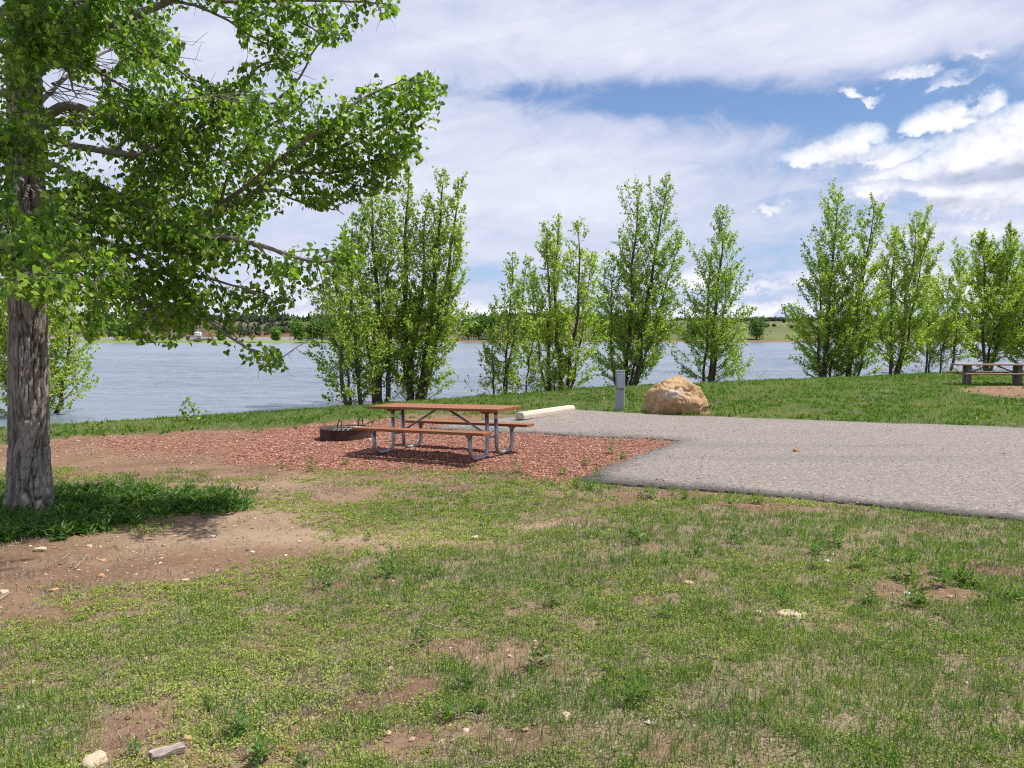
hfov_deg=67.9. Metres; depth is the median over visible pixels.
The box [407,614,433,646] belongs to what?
weed
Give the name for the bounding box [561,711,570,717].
stone
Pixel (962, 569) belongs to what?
weed
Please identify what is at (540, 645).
weed
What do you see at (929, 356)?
poplar tree
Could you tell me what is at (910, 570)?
weed
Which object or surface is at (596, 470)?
weed
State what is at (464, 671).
weed
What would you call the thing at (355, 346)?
poplar tree
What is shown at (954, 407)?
lawn grass
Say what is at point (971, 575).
weed
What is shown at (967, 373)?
picnic table
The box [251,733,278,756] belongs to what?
weed
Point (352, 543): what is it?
pebbles
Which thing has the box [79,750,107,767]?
stone
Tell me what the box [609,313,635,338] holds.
shore tree
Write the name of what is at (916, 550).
weed
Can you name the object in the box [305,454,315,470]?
weed
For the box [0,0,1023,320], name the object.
sky
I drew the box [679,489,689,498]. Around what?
weed
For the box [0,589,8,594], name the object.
stone
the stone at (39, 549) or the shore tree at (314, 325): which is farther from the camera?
the shore tree at (314, 325)
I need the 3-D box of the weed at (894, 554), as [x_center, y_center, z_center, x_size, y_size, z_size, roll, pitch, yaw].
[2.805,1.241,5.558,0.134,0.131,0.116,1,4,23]
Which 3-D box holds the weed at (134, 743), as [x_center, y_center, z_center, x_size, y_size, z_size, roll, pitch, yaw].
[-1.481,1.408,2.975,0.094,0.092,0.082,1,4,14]
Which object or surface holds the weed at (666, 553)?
on the ground at (190, 558)
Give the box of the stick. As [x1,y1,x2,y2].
[454,712,481,716]
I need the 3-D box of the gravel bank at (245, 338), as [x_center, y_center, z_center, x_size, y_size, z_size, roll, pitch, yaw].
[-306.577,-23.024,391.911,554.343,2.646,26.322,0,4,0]
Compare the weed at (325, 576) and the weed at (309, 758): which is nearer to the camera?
the weed at (309, 758)
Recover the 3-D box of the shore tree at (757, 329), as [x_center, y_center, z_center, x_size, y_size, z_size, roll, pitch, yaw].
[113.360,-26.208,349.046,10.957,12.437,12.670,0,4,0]
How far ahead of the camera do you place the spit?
288.22 m
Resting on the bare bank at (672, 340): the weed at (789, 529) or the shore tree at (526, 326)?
the shore tree at (526, 326)
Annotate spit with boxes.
[48,340,410,342]
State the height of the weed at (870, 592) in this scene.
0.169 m
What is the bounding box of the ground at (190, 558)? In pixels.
[0,372,1023,767]
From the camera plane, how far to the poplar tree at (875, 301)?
36.70 m
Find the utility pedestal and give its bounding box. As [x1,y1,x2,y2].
[615,370,624,410]
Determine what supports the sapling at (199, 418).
on the ground at (190, 558)
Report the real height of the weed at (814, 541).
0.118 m
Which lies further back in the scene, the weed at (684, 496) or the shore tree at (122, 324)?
the shore tree at (122, 324)
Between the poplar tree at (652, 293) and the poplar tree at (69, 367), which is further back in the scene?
the poplar tree at (652, 293)
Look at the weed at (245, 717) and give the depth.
3.13 m
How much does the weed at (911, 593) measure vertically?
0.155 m
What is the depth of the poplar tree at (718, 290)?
32.13 m
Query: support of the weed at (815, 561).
on the ground at (190, 558)
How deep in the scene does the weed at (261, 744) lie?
2.90 m
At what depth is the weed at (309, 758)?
2.87 m
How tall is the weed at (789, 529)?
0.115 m
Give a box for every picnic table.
[352,403,533,460]
[946,364,1023,384]
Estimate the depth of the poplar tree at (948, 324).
43.40 m
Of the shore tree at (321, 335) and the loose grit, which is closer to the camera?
the loose grit
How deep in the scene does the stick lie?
3.21 m
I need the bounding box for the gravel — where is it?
[49,415,669,483]
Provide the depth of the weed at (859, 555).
5.43 m
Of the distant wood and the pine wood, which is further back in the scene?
the distant wood
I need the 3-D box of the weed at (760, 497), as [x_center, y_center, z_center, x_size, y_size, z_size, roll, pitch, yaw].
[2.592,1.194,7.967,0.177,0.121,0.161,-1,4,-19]
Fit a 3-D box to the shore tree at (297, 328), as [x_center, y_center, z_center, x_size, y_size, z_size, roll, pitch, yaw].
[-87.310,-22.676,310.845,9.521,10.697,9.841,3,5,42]
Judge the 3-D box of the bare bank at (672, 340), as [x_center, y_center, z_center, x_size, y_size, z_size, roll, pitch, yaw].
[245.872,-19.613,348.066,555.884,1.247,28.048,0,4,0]
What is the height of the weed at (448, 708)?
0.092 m
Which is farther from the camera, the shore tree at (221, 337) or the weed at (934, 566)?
the shore tree at (221, 337)
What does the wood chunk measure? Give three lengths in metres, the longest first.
0.144 x 0.053 x 0.034 m
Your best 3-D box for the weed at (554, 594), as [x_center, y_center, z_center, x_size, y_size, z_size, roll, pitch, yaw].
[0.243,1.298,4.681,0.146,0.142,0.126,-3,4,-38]
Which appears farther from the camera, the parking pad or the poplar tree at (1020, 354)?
the poplar tree at (1020, 354)
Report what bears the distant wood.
on the hills
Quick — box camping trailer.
[194,332,201,340]
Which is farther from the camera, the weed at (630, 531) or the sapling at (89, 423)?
the sapling at (89, 423)
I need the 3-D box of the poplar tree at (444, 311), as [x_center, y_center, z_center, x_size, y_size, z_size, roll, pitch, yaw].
[-2.823,-3.014,24.778,3.866,8.281,3.184,1,4,15]
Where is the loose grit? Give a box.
[432,412,1020,506]
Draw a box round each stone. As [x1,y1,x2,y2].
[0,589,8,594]
[33,546,46,551]
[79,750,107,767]
[183,735,191,740]
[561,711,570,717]
[776,609,807,619]
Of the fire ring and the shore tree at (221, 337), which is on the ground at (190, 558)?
the fire ring
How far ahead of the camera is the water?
44.14 m
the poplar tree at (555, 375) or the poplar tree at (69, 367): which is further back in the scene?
the poplar tree at (555, 375)
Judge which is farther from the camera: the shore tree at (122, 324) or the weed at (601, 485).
the shore tree at (122, 324)
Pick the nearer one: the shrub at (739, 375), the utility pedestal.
the utility pedestal
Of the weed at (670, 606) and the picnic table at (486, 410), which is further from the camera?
the picnic table at (486, 410)
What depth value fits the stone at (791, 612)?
4.39 m
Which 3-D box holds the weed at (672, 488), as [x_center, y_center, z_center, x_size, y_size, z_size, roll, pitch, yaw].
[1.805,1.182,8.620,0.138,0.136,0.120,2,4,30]
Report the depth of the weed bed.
8.20 m
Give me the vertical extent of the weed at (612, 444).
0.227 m
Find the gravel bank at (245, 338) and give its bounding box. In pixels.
[49,337,423,340]
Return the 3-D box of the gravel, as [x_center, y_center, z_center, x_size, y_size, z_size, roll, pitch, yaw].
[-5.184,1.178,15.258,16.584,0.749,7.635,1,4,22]
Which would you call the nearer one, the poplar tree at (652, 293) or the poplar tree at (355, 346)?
the poplar tree at (355, 346)
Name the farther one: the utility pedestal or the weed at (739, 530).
the utility pedestal
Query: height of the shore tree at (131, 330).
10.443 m
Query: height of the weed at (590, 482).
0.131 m
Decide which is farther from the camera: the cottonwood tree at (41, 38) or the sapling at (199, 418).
the sapling at (199, 418)
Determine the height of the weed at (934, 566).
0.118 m
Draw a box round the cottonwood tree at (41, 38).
[0,0,447,511]
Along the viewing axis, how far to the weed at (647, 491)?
8.42 m
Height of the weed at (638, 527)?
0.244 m
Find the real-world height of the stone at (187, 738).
0.023 m
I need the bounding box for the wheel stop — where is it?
[515,405,574,419]
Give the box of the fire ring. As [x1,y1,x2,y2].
[319,416,373,440]
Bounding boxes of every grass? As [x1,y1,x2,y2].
[0,370,1023,445]
[0,459,1023,767]
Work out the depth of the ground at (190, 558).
5.10 m
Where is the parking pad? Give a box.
[426,409,1023,521]
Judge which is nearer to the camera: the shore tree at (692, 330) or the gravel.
the gravel
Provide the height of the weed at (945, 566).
0.244 m
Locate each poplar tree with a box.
[0,268,103,414]
[299,226,404,406]
[318,171,428,403]
[369,163,478,400]
[464,250,537,395]
[487,312,548,393]
[511,212,612,390]
[583,171,696,385]
[659,204,757,382]
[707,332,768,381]
[781,178,869,377]
[815,192,902,376]
[857,204,956,374]
[892,259,958,372]
[911,236,991,372]
[950,220,1023,370]
[995,244,1023,363]
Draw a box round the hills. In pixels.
[3,318,1021,339]
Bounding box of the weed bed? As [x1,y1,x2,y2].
[0,476,260,543]
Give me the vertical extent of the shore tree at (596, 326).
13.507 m
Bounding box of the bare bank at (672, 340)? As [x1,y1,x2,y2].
[445,340,975,341]
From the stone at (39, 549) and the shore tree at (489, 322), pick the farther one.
the shore tree at (489, 322)
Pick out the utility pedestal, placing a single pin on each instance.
(620, 390)
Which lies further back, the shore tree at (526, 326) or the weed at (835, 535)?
the shore tree at (526, 326)
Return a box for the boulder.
[641,376,708,414]
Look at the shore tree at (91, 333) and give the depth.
303.89 m
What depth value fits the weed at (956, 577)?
5.04 m
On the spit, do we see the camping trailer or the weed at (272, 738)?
the camping trailer
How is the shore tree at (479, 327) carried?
on the bare bank at (672, 340)
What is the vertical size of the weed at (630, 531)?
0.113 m
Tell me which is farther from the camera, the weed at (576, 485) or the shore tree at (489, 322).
the shore tree at (489, 322)
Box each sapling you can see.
[88,418,107,426]
[175,396,199,420]
[192,409,209,420]
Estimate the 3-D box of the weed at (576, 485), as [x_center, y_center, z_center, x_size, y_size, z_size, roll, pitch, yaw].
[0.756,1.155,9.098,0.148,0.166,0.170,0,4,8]
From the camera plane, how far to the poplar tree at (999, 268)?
45.25 m
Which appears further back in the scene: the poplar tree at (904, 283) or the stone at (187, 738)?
the poplar tree at (904, 283)
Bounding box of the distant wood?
[732,316,802,319]
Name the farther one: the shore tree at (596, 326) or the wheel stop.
the shore tree at (596, 326)
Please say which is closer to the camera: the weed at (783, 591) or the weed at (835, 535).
the weed at (783, 591)
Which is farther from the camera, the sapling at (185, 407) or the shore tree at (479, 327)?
the shore tree at (479, 327)
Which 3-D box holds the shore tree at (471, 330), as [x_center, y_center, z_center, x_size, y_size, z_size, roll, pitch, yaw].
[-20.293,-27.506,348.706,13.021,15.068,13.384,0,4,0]
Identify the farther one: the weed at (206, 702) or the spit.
the spit
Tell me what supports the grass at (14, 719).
on the ground at (190, 558)
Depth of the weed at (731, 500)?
7.86 m
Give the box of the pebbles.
[0,415,1023,766]
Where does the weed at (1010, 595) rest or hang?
on the ground at (190, 558)
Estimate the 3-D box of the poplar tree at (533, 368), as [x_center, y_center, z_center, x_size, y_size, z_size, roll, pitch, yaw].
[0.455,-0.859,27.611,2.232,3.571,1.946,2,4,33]
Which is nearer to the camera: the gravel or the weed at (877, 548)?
the weed at (877, 548)
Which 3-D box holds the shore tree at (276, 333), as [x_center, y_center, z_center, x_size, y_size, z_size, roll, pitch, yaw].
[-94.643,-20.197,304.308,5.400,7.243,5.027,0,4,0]
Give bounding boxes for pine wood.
[1,310,997,335]
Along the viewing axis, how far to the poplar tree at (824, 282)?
36.44 m
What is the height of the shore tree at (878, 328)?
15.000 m
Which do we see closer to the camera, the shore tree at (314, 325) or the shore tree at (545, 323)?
the shore tree at (314, 325)
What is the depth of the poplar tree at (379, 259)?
24.36 m
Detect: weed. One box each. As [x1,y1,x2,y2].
[121,734,145,757]
[199,697,218,710]
[224,691,253,734]
[244,726,274,766]
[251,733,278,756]
[293,750,311,764]
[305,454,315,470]
[309,563,335,588]
[374,545,400,576]
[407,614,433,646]
[423,559,445,575]
[437,694,467,718]
[449,660,478,688]
[469,695,488,711]
[512,458,522,472]
[525,625,556,672]
[538,585,563,606]
[570,475,580,486]
[582,478,596,488]
[593,466,602,475]
[595,479,604,492]
[608,439,614,452]
[621,667,660,703]
[625,525,637,536]
[631,514,648,542]
[644,483,656,497]
[654,593,678,618]
[660,550,676,563]
[666,483,675,493]
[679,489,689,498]
[691,542,704,556]
[725,490,740,503]
[729,517,743,544]
[750,493,765,502]
[776,584,794,604]
[781,521,795,534]
[807,545,828,569]
[809,538,830,552]
[826,525,844,545]
[852,549,871,567]
[858,576,878,602]
[868,545,887,557]
[887,545,905,560]
[890,546,921,578]
[892,580,925,604]
[902,545,921,560]
[912,582,941,604]
[927,558,945,574]
[928,547,954,583]
[942,568,968,585]
[953,559,982,583]
[965,566,985,586]
[971,573,1002,602]
[998,578,1023,601]
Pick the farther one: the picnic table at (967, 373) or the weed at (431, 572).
the picnic table at (967, 373)
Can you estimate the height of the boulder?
1.048 m
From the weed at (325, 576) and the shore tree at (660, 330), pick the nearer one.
the weed at (325, 576)
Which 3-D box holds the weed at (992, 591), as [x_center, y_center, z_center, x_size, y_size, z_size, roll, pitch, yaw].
[2.860,1.240,4.583,0.126,0.189,0.166,-2,4,-33]
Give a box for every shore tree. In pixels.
[80,327,101,340]
[107,316,134,340]
[127,318,137,340]
[214,327,226,340]
[269,325,281,340]
[286,315,307,340]
[301,316,321,339]
[315,316,331,339]
[457,311,480,339]
[467,308,487,339]
[480,312,499,338]
[511,311,533,337]
[536,310,554,338]
[588,311,610,337]
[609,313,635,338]
[653,322,668,338]
[683,319,705,338]
[746,313,772,339]
[865,312,897,336]
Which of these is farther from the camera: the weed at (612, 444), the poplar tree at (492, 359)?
the poplar tree at (492, 359)
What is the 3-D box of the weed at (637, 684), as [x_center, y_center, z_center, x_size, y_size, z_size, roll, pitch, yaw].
[0.558,1.319,3.298,0.160,0.121,0.177,3,5,42]
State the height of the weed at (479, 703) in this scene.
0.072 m
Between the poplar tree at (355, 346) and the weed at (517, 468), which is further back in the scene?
the poplar tree at (355, 346)
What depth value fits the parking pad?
10.79 m
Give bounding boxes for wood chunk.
[148,742,186,762]
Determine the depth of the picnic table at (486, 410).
11.88 m
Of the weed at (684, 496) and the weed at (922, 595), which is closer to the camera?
the weed at (922, 595)
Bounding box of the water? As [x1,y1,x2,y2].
[0,342,1023,427]
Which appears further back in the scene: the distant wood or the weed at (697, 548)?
the distant wood
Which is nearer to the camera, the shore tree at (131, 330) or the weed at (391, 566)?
the weed at (391, 566)

